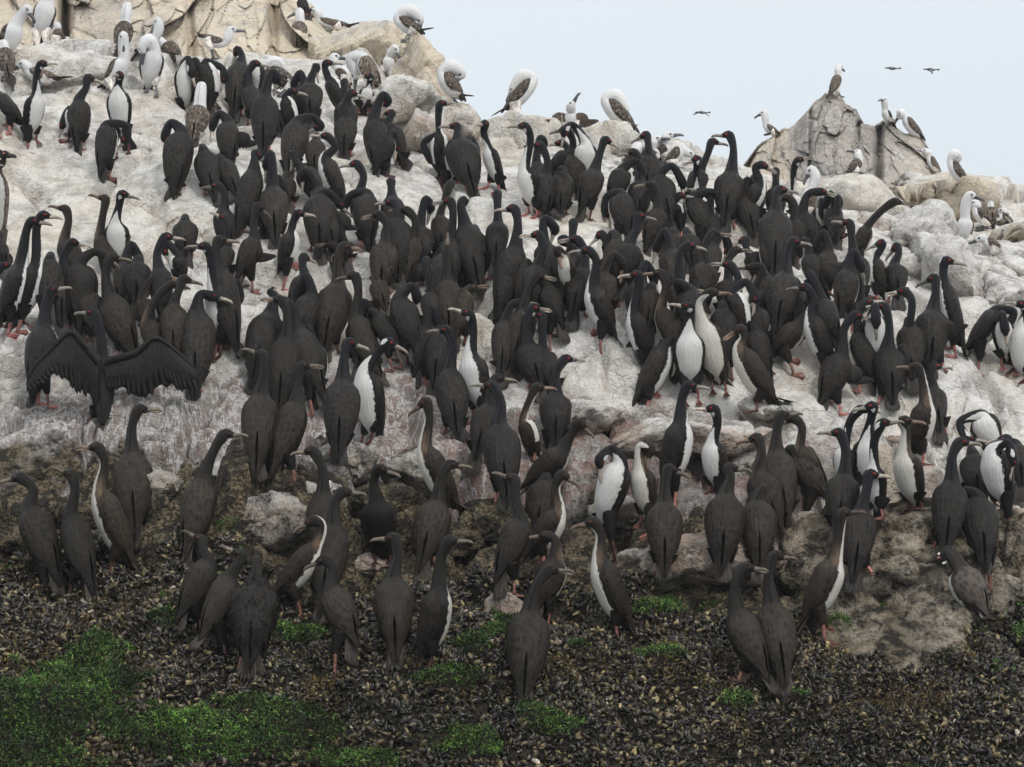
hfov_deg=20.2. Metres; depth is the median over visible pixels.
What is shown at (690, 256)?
cormorant
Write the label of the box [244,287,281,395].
cormorant
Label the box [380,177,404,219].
cormorant
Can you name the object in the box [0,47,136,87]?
boulder
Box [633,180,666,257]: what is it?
cormorant
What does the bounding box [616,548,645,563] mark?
boulder
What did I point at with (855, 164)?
booby
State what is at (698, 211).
cormorant
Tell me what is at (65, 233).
cormorant
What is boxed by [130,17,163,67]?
booby
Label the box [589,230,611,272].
cormorant
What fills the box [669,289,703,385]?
cormorant
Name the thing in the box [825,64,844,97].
booby
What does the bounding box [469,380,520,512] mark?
cormorant
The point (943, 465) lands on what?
boulder
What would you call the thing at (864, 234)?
cormorant
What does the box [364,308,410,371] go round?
cormorant
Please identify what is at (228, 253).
cormorant
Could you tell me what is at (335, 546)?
cormorant
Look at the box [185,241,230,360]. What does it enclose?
cormorant
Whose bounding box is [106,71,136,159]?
cormorant
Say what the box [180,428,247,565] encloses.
cormorant
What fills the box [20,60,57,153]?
cormorant
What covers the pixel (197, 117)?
booby
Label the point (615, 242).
cormorant
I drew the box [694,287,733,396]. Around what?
cormorant
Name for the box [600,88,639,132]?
booby
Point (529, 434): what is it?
cormorant
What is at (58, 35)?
booby
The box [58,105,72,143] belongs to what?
cormorant
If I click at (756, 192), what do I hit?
cormorant
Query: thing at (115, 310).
cormorant
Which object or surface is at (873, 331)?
cormorant
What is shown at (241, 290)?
cormorant
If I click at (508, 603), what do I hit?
boulder
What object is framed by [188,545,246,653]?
cormorant
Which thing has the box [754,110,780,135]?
booby
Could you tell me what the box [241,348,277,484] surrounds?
cormorant
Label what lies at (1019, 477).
cormorant
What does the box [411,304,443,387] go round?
cormorant
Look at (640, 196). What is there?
cormorant
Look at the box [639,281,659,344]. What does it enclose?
cormorant
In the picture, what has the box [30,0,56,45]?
booby
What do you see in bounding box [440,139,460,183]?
cormorant
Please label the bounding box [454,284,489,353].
cormorant
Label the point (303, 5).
cormorant
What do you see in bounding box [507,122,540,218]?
cormorant
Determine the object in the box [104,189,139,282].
cormorant
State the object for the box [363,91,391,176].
cormorant
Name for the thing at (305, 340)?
cormorant
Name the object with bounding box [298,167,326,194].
cormorant
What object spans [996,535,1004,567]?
boulder
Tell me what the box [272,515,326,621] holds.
cormorant
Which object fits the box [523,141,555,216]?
cormorant
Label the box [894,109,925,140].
booby
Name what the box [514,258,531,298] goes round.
cormorant
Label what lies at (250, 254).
cormorant
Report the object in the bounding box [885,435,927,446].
boulder
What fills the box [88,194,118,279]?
cormorant
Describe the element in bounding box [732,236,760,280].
cormorant
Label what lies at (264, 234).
cormorant
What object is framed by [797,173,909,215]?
boulder
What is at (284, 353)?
cormorant
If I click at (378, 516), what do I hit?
cormorant
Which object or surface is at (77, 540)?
cormorant
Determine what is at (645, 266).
cormorant
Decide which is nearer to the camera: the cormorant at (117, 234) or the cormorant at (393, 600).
the cormorant at (393, 600)
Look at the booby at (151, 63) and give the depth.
23.65 m
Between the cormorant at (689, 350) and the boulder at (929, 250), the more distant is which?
the boulder at (929, 250)
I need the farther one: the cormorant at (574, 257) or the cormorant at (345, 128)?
the cormorant at (345, 128)
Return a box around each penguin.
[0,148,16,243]
[925,545,990,618]
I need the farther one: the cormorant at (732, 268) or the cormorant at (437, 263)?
the cormorant at (437, 263)
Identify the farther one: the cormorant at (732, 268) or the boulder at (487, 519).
the cormorant at (732, 268)
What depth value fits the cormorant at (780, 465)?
17.94 m
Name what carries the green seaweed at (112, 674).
on the rocky shore
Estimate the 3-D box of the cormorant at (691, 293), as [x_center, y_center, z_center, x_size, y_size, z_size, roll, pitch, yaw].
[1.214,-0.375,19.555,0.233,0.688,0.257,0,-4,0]
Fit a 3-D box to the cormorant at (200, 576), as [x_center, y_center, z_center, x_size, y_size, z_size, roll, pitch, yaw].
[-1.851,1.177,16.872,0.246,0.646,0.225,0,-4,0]
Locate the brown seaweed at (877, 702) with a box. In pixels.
[0,523,992,766]
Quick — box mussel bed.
[0,523,1023,766]
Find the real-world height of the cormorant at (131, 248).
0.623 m
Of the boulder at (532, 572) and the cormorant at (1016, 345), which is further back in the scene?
the cormorant at (1016, 345)
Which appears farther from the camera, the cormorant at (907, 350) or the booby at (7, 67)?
the booby at (7, 67)
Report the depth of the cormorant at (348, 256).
20.74 m
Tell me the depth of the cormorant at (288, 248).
20.58 m
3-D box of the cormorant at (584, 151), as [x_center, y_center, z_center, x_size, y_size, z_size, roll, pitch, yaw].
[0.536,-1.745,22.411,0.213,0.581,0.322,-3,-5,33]
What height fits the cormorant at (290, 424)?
0.871 m
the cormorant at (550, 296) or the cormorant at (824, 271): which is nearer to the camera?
the cormorant at (550, 296)
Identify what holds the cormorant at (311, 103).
on the rocky shore
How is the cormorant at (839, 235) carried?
on the rocky shore
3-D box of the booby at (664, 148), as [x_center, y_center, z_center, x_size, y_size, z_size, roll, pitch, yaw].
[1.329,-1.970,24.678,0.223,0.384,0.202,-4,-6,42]
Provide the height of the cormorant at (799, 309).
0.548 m
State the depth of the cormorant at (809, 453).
18.15 m
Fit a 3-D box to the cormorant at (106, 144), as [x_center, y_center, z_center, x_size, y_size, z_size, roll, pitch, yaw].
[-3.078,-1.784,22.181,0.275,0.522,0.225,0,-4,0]
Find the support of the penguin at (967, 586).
on the mussel bed
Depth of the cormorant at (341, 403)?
18.31 m
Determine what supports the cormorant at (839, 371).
on the rocky shore
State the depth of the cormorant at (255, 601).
16.41 m
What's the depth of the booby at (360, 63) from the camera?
24.36 m
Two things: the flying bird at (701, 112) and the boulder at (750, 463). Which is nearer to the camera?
the boulder at (750, 463)
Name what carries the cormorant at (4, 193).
on the rocky shore
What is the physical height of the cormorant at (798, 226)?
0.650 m
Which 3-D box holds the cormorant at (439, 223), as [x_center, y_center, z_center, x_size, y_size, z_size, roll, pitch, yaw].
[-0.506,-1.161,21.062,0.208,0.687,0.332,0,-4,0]
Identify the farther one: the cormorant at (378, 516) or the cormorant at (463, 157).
the cormorant at (463, 157)
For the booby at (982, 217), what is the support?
on the boulder at (1012, 232)
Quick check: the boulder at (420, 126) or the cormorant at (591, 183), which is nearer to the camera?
the cormorant at (591, 183)
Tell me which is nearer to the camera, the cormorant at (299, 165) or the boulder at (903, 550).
the boulder at (903, 550)
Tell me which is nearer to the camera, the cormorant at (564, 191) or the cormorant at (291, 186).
the cormorant at (291, 186)
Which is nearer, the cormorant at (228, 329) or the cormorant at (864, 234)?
the cormorant at (228, 329)
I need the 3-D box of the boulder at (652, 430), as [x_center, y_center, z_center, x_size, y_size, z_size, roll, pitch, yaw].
[1.171,0.383,18.782,1.072,0.344,0.654,0,-4,0]
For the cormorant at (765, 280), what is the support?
on the rocky shore
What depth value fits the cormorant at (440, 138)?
22.78 m
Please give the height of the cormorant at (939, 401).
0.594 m
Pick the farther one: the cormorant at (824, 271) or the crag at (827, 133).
the crag at (827, 133)
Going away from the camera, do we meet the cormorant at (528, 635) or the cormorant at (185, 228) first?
the cormorant at (528, 635)
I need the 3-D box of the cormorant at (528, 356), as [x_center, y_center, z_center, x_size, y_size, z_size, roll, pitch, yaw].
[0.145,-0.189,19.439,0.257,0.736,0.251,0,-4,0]
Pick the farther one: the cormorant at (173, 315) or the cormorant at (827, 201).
the cormorant at (827, 201)
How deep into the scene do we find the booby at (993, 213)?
26.48 m
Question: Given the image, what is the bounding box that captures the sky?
[307,0,1023,183]
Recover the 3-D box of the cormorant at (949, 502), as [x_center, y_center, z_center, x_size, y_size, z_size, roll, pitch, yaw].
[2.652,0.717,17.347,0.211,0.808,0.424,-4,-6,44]
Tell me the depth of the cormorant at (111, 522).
17.41 m
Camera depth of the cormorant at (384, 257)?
20.39 m
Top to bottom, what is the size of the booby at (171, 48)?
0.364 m
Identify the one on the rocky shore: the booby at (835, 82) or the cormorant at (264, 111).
the cormorant at (264, 111)
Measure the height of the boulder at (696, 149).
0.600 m
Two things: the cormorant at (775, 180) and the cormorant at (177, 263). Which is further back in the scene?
the cormorant at (775, 180)
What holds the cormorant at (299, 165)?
on the rocky shore
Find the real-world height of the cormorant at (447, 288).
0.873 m
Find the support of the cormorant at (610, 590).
on the mussel bed
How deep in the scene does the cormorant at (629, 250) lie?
20.13 m
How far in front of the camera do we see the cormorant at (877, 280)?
20.92 m
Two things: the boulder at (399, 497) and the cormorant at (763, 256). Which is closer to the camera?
the boulder at (399, 497)
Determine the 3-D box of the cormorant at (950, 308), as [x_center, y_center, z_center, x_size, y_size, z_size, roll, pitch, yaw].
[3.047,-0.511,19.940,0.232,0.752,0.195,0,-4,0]
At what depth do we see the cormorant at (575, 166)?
22.36 m
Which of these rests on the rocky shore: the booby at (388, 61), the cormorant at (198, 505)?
the booby at (388, 61)
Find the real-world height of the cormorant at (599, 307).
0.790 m
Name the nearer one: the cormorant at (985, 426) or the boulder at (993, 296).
the cormorant at (985, 426)
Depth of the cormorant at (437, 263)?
20.30 m
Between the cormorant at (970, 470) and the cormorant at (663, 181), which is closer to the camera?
the cormorant at (970, 470)
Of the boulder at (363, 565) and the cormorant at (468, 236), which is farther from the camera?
the cormorant at (468, 236)
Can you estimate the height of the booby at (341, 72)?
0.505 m
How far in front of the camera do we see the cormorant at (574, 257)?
20.04 m
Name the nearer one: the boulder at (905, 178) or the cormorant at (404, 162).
the cormorant at (404, 162)
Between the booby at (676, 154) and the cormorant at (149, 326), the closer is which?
the cormorant at (149, 326)
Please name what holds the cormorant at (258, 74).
on the rocky shore
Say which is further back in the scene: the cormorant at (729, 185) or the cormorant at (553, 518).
the cormorant at (729, 185)
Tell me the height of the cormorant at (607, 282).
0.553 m
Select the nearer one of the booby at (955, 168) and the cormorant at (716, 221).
the cormorant at (716, 221)
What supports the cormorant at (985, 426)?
on the rocky shore
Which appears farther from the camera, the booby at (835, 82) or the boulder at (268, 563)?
the booby at (835, 82)
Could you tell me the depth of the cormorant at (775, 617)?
16.36 m
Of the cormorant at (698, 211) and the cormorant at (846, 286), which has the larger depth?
the cormorant at (698, 211)
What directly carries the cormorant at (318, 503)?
on the rocky shore
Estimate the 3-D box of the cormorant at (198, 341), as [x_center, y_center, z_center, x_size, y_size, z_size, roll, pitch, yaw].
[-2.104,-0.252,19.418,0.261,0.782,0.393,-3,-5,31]
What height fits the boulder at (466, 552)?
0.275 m
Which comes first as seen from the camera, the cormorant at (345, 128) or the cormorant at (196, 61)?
the cormorant at (345, 128)
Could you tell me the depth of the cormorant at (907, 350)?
19.58 m
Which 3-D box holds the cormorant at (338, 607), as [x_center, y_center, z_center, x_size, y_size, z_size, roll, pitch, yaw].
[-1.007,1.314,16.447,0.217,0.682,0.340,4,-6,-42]
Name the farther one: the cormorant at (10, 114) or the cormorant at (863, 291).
the cormorant at (10, 114)
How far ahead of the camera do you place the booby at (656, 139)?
24.60 m
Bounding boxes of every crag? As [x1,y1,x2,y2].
[0,0,335,58]
[743,93,933,184]
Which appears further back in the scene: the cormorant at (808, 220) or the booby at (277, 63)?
the booby at (277, 63)
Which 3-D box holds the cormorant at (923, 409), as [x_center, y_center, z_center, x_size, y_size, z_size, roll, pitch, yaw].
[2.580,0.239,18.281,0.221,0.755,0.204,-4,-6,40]
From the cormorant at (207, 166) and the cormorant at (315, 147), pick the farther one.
the cormorant at (315, 147)
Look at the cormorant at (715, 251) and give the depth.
20.78 m
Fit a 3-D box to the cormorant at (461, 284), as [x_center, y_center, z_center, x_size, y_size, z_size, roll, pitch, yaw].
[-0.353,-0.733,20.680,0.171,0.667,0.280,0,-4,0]
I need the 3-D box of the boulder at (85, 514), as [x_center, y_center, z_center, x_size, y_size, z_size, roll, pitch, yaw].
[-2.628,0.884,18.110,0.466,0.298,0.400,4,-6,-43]
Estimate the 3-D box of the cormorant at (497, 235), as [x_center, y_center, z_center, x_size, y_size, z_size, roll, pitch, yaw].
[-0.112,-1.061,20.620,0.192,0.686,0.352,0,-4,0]
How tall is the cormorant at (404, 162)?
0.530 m
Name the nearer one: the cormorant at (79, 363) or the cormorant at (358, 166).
the cormorant at (79, 363)
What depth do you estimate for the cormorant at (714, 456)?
18.12 m
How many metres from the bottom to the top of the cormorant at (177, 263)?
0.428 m
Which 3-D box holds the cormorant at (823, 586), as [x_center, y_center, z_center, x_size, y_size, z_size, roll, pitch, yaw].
[1.849,1.127,16.796,0.384,0.817,0.226,2,-5,-26]
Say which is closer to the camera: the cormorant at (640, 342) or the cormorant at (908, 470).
the cormorant at (908, 470)
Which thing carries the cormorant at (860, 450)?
on the boulder at (903, 550)
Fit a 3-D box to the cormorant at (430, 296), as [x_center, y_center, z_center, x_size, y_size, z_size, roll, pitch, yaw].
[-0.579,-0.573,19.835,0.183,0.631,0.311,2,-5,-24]
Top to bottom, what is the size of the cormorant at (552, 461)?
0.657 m
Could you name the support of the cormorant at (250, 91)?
on the rocky shore
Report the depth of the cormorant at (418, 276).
20.57 m
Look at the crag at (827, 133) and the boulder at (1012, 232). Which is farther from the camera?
the crag at (827, 133)
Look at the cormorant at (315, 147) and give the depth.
22.07 m
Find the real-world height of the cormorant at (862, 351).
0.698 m
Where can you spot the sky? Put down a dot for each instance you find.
(671, 61)
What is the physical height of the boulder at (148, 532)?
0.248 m
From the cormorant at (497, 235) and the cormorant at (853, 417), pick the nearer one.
the cormorant at (853, 417)
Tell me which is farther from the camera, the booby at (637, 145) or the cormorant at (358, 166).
the booby at (637, 145)
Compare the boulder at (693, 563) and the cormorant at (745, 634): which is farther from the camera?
the boulder at (693, 563)
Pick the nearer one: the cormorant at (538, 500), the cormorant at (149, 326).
the cormorant at (538, 500)
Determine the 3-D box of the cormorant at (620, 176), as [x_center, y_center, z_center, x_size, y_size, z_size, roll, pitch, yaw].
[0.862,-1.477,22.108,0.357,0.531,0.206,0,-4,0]
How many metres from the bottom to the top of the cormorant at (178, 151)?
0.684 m
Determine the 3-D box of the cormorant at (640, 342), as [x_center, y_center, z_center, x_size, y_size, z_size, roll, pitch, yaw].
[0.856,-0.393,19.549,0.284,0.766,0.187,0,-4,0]
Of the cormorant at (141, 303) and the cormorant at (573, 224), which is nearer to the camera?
the cormorant at (141, 303)
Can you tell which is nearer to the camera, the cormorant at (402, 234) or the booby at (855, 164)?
the cormorant at (402, 234)
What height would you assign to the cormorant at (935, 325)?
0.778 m
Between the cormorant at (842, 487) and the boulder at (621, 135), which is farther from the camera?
the boulder at (621, 135)
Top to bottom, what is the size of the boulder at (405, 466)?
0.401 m
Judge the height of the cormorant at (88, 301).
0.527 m
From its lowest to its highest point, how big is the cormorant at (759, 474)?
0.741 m
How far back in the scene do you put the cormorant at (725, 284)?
20.12 m
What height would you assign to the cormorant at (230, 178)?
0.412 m
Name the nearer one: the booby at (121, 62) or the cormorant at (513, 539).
the cormorant at (513, 539)
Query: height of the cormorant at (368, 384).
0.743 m
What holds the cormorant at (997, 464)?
on the rocky shore
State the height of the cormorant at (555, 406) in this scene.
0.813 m
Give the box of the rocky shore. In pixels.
[0,39,1023,766]
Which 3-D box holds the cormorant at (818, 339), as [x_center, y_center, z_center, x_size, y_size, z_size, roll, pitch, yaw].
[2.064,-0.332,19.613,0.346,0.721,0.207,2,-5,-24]
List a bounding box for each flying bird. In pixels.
[693,111,710,116]
[885,67,900,69]
[923,68,939,73]
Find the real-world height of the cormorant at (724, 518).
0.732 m
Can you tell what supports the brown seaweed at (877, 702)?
on the rocky shore
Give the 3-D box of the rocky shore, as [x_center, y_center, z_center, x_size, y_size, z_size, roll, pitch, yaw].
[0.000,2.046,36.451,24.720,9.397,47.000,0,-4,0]
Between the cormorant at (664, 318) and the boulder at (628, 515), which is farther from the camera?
the cormorant at (664, 318)
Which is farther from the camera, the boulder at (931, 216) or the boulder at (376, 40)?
the boulder at (376, 40)
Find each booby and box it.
[0,4,35,59]
[0,39,19,90]
[14,59,73,89]
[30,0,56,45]
[50,21,68,40]
[97,31,129,94]
[110,2,133,56]
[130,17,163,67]
[138,34,163,95]
[158,37,184,71]
[185,82,209,147]
[195,26,246,59]
[263,56,298,97]
[287,8,307,50]
[311,8,358,31]
[329,53,354,97]
[345,51,381,93]
[379,45,400,76]
[393,4,434,42]
[437,59,472,102]
[492,68,537,115]
[545,92,598,131]
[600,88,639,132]
[619,142,641,167]
[651,135,670,164]
[659,131,683,161]
[663,144,701,168]
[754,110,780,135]
[802,165,820,213]
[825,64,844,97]
[843,149,862,173]
[878,97,896,128]
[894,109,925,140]
[914,148,940,174]
[947,149,966,180]
[957,191,984,241]
[959,199,995,231]
[968,234,1001,255]
[985,201,1001,225]
[998,207,1012,225]
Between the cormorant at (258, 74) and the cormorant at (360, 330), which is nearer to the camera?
the cormorant at (360, 330)
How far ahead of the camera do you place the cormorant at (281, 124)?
23.31 m
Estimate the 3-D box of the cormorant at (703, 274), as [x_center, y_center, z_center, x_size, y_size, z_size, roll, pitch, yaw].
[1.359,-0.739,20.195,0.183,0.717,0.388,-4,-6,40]
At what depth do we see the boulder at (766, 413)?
19.05 m
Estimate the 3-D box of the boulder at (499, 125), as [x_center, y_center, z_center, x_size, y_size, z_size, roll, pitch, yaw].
[0.191,-1.932,24.625,1.250,0.684,1.404,0,-4,0]
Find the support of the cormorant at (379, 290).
on the rocky shore
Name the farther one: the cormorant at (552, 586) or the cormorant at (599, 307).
the cormorant at (599, 307)
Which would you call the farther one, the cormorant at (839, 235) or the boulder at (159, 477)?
the cormorant at (839, 235)
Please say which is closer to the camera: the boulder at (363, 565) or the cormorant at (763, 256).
the boulder at (363, 565)
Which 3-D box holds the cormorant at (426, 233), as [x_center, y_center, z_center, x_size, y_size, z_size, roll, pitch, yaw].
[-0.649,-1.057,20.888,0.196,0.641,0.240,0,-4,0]
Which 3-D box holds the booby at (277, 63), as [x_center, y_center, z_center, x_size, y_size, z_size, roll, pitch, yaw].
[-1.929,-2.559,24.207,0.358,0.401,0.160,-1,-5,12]
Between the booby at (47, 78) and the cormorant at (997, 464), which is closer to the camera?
the cormorant at (997, 464)
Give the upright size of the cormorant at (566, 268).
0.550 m
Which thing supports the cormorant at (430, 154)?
on the rocky shore
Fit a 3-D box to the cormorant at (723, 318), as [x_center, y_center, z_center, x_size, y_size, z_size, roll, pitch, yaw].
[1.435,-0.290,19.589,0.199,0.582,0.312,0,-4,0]
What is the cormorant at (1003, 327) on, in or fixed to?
on the rocky shore
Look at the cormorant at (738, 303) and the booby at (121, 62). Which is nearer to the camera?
the cormorant at (738, 303)
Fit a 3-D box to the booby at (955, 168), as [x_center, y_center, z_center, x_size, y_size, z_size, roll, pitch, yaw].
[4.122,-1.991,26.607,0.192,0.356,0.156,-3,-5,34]
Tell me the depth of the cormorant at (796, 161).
22.51 m
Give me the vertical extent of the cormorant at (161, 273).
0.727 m
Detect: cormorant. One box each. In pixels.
[0,91,32,138]
[0,216,52,339]
[0,239,12,280]
[0,261,11,327]
[0,472,66,601]
[10,210,62,335]
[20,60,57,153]
[24,284,71,408]
[26,307,200,436]
[36,251,62,323]
[48,204,81,266]
[50,466,99,599]
[54,238,90,336]
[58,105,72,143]
[64,247,119,339]
[68,74,104,155]
[74,441,138,573]
[79,292,105,350]
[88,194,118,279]
[95,119,131,184]
[99,252,137,354]
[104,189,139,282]
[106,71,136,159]
[112,404,161,551]
[113,240,143,298]
[123,254,150,320]
[134,275,177,326]
[140,280,190,388]
[149,232,185,322]
[160,119,193,201]
[160,274,202,386]
[161,241,187,285]
[172,214,197,269]
[174,56,195,109]
[174,530,216,631]
[180,290,232,400]
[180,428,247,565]
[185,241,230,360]
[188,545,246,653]
[191,57,217,121]
[194,143,223,207]
[199,58,227,112]
[199,181,235,247]
[208,110,258,162]
[209,211,235,276]
[212,235,244,358]
[215,278,244,348]
[216,153,239,202]
[224,46,252,123]
[226,555,281,681]
[234,149,263,238]
[234,202,276,294]
[241,60,270,125]
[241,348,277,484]
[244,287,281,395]
[250,69,281,156]
[252,67,265,89]
[258,150,288,249]
[258,174,287,239]
[260,294,300,410]
[265,360,324,492]
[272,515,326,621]
[273,289,325,416]
[274,110,285,137]
[274,209,315,290]
[279,113,324,179]
[280,87,307,124]
[283,171,299,213]
[288,253,316,301]
[289,150,322,197]
[290,70,305,114]
[290,445,339,539]
[294,272,318,329]
[297,0,313,21]
[297,63,322,133]
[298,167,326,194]
[303,188,358,266]
[303,554,359,672]
[304,132,325,172]
[305,324,328,410]
[309,132,345,199]
[309,486,366,623]
[314,241,344,270]
[315,241,363,363]
[322,59,342,123]
[322,337,369,466]
[325,194,340,261]
[333,226,357,275]
[334,78,357,153]
[334,89,366,159]
[334,270,389,385]
[339,159,378,245]
[340,188,378,251]
[345,298,372,381]
[353,73,373,115]
[354,337,407,445]
[360,210,398,299]
[360,463,400,564]
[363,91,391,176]
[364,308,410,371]
[369,273,390,314]
[370,532,413,665]
[372,129,400,177]
[373,198,412,289]
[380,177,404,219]
[382,109,412,171]
[388,206,421,289]
[389,282,421,369]
[408,397,469,514]
[410,245,428,286]
[410,459,472,582]
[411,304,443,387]
[417,195,434,258]
[417,534,472,670]
[420,132,443,184]
[420,256,442,328]
[422,324,448,397]
[424,245,452,291]
[426,324,469,442]
[431,179,456,252]
[431,196,463,285]
[434,100,457,191]
[434,232,460,328]
[438,122,480,198]
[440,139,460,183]
[448,308,489,424]
[454,196,487,301]
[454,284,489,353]
[458,268,464,287]
[462,373,517,477]
[465,134,479,150]
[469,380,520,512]
[473,224,487,290]
[475,119,506,196]
[484,189,508,279]
[487,204,525,321]
[489,298,539,389]
[491,471,529,602]
[493,274,513,324]
[506,564,574,708]
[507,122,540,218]
[507,271,556,381]
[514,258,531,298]
[515,303,551,403]
[518,382,556,462]
[519,230,548,332]
[519,469,579,571]
[520,418,594,494]
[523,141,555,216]
[523,311,564,391]
[525,472,551,527]
[529,531,565,624]
[531,135,551,209]
[534,215,559,286]
[539,279,570,349]
[539,354,585,448]
[547,139,568,175]
[549,126,585,200]
[549,165,574,217]
[553,246,579,310]
[554,234,580,310]
[557,234,589,331]
[560,121,596,169]
[566,218,577,251]
[568,245,622,354]
[570,516,637,639]
[575,136,619,222]
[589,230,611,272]
[592,445,630,564]
[599,251,626,318]
[601,188,634,238]
[602,158,646,216]
[602,229,622,288]
[614,211,656,307]
[617,148,650,233]
[617,270,652,375]
[625,260,658,316]
[630,441,657,539]
[631,131,660,181]
[632,336,676,406]
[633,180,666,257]
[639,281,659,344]
[643,268,675,371]
[646,463,689,580]
[648,162,686,233]
[651,228,685,286]
[658,227,681,256]
[659,380,710,507]
[667,302,704,406]
[668,241,706,314]
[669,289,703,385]
[673,279,706,375]
[674,192,692,236]
[681,227,699,273]
[683,137,728,212]
[683,155,706,217]
[684,188,718,244]
[686,186,721,245]
[689,229,731,312]
[692,404,726,494]
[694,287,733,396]
[697,231,732,287]
[704,462,751,583]
[710,260,749,339]
[710,300,736,381]
[711,130,744,232]
[712,246,752,309]
[723,324,793,413]
[726,278,758,345]
[726,561,779,694]
[732,161,776,223]
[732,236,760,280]
[735,432,787,550]
[736,176,759,248]
[738,262,767,311]
[741,483,776,584]
[746,321,775,384]
[748,293,773,353]
[750,174,766,220]
[756,550,798,697]
[758,185,798,275]
[759,243,774,272]
[759,270,772,290]
[764,167,787,214]
[765,410,802,524]
[766,236,811,340]
[770,296,809,380]
[780,194,804,269]
[783,415,826,511]
[785,282,833,368]
[785,444,827,511]
[786,156,813,217]
[790,277,806,345]
[796,507,865,646]
[799,187,835,254]
[800,237,841,301]
[805,269,840,348]
[811,229,837,299]
[813,197,824,229]
[816,223,845,255]
[817,310,873,415]
[817,427,859,546]
[820,190,842,230]
[826,194,847,250]
[830,218,870,313]
[833,248,865,332]
[833,404,880,476]
[843,468,892,593]
[848,298,884,396]
[852,401,878,485]
[855,198,911,256]
[861,302,886,376]
[865,239,886,301]
[865,301,905,411]
[867,418,903,518]
[885,242,909,311]
[885,287,923,395]
[893,415,926,509]
[895,362,935,465]
[896,317,926,377]
[915,273,968,380]
[928,361,952,446]
[931,436,982,568]
[938,256,968,360]
[956,409,1003,451]
[959,446,988,497]
[962,486,998,592]
[966,305,1017,376]
[980,438,1017,540]
[985,434,1023,502]
[992,310,1019,374]
[1003,300,1023,383]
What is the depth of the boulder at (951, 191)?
26.73 m
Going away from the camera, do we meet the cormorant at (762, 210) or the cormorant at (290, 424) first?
the cormorant at (290, 424)
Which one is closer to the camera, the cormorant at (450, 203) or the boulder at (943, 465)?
the boulder at (943, 465)
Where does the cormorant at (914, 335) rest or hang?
on the rocky shore
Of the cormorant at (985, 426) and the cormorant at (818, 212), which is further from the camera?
the cormorant at (818, 212)
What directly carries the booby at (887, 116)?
on the crag at (827, 133)
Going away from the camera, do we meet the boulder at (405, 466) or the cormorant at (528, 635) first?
the cormorant at (528, 635)
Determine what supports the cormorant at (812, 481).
on the rocky shore
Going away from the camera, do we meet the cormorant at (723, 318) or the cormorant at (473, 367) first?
the cormorant at (473, 367)
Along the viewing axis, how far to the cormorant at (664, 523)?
17.16 m
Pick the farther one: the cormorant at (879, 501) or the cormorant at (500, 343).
the cormorant at (500, 343)
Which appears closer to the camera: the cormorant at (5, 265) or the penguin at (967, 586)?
the penguin at (967, 586)
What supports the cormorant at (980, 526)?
on the rocky shore
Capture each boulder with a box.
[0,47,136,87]
[0,521,59,565]
[54,502,97,529]
[139,526,161,552]
[147,465,183,506]
[212,459,285,478]
[240,490,308,551]
[251,547,275,573]
[306,480,348,506]
[308,20,406,65]
[319,440,379,484]
[350,483,419,518]
[354,552,388,580]
[356,73,447,130]
[380,445,462,499]
[391,32,452,101]
[403,108,452,152]
[429,101,480,139]
[448,521,486,563]
[458,497,512,544]
[484,592,523,615]
[487,110,605,152]
[530,566,575,579]
[568,398,627,434]
[582,120,661,157]
[587,495,643,530]
[609,417,772,463]
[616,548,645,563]
[637,529,788,593]
[669,137,716,165]
[737,395,798,422]
[747,444,789,468]
[774,497,976,602]
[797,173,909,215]
[856,211,897,230]
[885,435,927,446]
[887,176,1008,224]
[887,199,959,249]
[890,253,920,278]
[894,171,922,185]
[910,231,984,298]
[928,461,946,469]
[982,222,1023,242]
[984,287,1023,305]
[992,255,1023,276]
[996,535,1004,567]
[1013,498,1023,508]
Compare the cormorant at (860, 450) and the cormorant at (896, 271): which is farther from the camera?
the cormorant at (896, 271)
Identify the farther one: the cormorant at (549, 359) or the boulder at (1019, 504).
the cormorant at (549, 359)
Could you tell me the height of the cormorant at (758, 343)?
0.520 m
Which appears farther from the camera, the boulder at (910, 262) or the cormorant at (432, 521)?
the boulder at (910, 262)
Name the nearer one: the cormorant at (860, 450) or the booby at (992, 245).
the cormorant at (860, 450)
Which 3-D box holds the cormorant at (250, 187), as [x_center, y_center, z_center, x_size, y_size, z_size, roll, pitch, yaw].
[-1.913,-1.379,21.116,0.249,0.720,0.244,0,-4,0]
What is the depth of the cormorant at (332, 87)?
23.87 m
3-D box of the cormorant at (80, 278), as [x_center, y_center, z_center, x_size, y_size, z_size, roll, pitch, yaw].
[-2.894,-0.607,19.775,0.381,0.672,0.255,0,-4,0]
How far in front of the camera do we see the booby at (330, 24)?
29.75 m
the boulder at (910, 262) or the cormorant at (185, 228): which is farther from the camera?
the boulder at (910, 262)
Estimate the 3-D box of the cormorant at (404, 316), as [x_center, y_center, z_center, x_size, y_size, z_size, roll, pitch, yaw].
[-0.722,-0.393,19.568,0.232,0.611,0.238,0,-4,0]
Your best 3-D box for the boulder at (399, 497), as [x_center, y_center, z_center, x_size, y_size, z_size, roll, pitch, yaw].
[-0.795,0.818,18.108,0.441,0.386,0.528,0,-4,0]
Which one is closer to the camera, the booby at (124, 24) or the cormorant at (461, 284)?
the cormorant at (461, 284)
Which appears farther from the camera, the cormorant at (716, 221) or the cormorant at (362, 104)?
the cormorant at (362, 104)
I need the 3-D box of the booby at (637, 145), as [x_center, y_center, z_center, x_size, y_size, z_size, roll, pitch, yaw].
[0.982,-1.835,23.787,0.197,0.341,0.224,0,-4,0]
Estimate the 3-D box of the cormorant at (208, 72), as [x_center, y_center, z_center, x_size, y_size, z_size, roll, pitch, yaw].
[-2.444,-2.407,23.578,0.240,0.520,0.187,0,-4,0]
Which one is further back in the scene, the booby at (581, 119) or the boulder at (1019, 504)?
the booby at (581, 119)
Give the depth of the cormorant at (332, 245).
20.71 m
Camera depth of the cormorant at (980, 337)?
20.09 m

